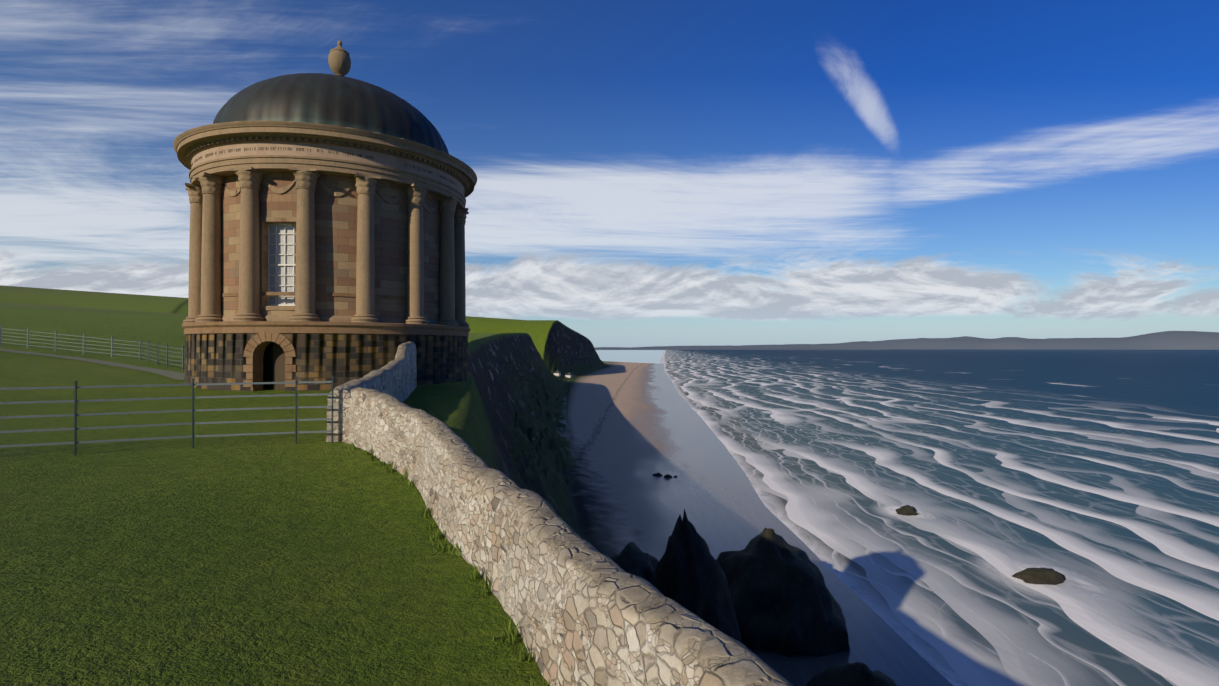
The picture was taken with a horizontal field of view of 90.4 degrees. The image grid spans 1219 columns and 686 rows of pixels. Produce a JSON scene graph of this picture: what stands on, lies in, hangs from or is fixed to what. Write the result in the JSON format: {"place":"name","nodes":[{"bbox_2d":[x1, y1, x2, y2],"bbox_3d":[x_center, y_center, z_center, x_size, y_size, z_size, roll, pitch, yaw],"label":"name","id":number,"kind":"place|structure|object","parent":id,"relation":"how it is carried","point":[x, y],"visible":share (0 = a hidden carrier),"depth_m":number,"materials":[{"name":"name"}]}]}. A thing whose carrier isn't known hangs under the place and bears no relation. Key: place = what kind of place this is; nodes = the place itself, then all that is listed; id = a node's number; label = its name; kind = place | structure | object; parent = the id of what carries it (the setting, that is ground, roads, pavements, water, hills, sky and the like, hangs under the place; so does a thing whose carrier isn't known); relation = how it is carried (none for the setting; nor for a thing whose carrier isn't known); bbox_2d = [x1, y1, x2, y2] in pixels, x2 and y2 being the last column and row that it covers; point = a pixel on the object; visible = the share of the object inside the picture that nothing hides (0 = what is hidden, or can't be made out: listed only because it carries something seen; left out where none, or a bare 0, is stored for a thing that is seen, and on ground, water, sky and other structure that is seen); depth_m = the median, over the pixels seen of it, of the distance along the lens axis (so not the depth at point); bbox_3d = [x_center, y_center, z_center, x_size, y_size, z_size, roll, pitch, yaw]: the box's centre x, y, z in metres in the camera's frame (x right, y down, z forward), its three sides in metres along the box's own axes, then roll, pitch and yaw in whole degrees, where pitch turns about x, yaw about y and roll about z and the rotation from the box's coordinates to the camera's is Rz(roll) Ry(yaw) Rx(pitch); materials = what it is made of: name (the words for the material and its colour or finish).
{"place":"outdoors","nodes":[
{"label":"outdoors","id":0,"kind":"place"},
{"bbox_2d":[0,349,184,379],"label":"path","id":1,"kind":"structure","parent":0,"point":[175,375],"depth_m":31.31,"materials":[{"name":"grey gravel"}]},
{"bbox_2d":[0,285,952,685],"bbox_3d":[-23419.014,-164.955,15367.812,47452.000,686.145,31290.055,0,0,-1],"label":"ground","id":2,"kind":"structure","parent":0,"point":[312,559],"depth_m":8.27,"materials":[{"name":"green plant"}]},
{"bbox_2d":[0,325,184,369],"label":"fence","id":3,"kind":"object","parent":2,"relation":"on","point":[140,342],"visible":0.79,"depth_m":37.26,"materials":[{"name":"grey metal"}]},
{"bbox_2d":[0,376,333,455],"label":"fence","id":4,"kind":"object","parent":2,"relation":"on","point":[75,415],"visible":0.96,"depth_m":10.13,"materials":[{"name":"metal"}]},
{"bbox_2d":[173,40,476,390],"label":"temple","id":5,"kind":"structure","parent":2,"relation":"on","point":[329,213],"depth_m":22.75,"materials":[{"name":"stone"}]},
{"bbox_2d":[326,341,416,441],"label":"wall to temple","id":6,"kind":"structure","parent":2,"relation":"on","point":[397,377],"depth_m":14.20,"materials":[{"name":"grey stone"}]},
{"bbox_2d":[345,442,551,685],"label":"tufts","id":7,"kind":"object","parent":2,"relation":"on","point":[427,512],"visible":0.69,"depth_m":6.06,"materials":[{"name":"green plant"}]},
{"bbox_2d":[342,387,792,685],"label":"wall","id":8,"kind":"structure","parent":2,"relation":"on","point":[579,609],"depth_m":4.12,"materials":[{"name":"beige stone"}]},
{"bbox_2d":[611,542,658,585],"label":"rock","id":9,"kind":"object","parent":2,"relation":"on","point":[632,558],"visible":0.29,"depth_m":91.82,"materials":[{"name":"black stone"}]},
{"bbox_2d":[654,509,741,642],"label":"stack","id":10,"kind":"object","parent":2,"relation":"on","point":[690,575],"visible":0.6,"depth_m":67.70,"materials":[{"name":"black stone"}]},
{"bbox_2d":[716,528,849,656],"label":"rock","id":11,"kind":"object","parent":2,"relation":"on","point":[784,601],"visible":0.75,"depth_m":77.77,"materials":[{"name":"black stone"}]},
{"bbox_2d":[806,662,897,685],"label":"rock","id":12,"kind":"object","parent":2,"relation":"on","point":[855,674],"visible":1,"depth_m":62.08,"materials":[{"name":"black stone"}]},
{"bbox_2d":[895,505,917,515],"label":"rock","id":13,"kind":"object","parent":2,"relation":"on","point":[906,510],"visible":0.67,"depth_m":138.87,"materials":[{"name":"brown stone"}]},
{"bbox_2d":[554,371,571,377],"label":"houses","id":14,"kind":"structure","parent":0,"point":[558,373],"depth_m":683.85,"materials":[{"name":"white"}]},
{"bbox_2d":[0,0,1218,363],"label":"sky","id":15,"kind":"structure","parent":0,"point":[650,173],"materials":[{"name":"blue"}]},
{"bbox_2d":[595,347,878,349],"bbox_3d":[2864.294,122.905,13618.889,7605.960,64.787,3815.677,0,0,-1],"label":"hills","id":16,"kind":"structure","parent":0,"point":[612,348],"depth_m":13385.39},
{"bbox_2d":[631,336,985,347],"bbox_3d":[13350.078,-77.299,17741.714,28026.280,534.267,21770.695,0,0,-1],"label":"hills","id":17,"kind":"structure","parent":0,"point":[965,337],"depth_m":26589.10,"materials":[{"name":"grey"}]},
{"bbox_2d":[660,349,1218,685],"bbox_3d":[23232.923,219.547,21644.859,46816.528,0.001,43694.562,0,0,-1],"label":"sea","id":18,"kind":"structure","parent":0,"point":[1092,476],"depth_m":163.44,"materials":[{"name":"liquid"}]},
{"bbox_2d":[711,331,1218,349],"bbox_3d":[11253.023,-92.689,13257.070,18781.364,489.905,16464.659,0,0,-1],"label":"hills","id":19,"kind":"structure","parent":0,"point":[1182,340],"depth_m":15934.78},
{"bbox_2d":[1012,568,1065,584],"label":"rock","id":20,"kind":"object","parent":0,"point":[1048,576],"visible":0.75,"depth_m":98.83,"materials":[{"name":"brown stone"}]}
]}

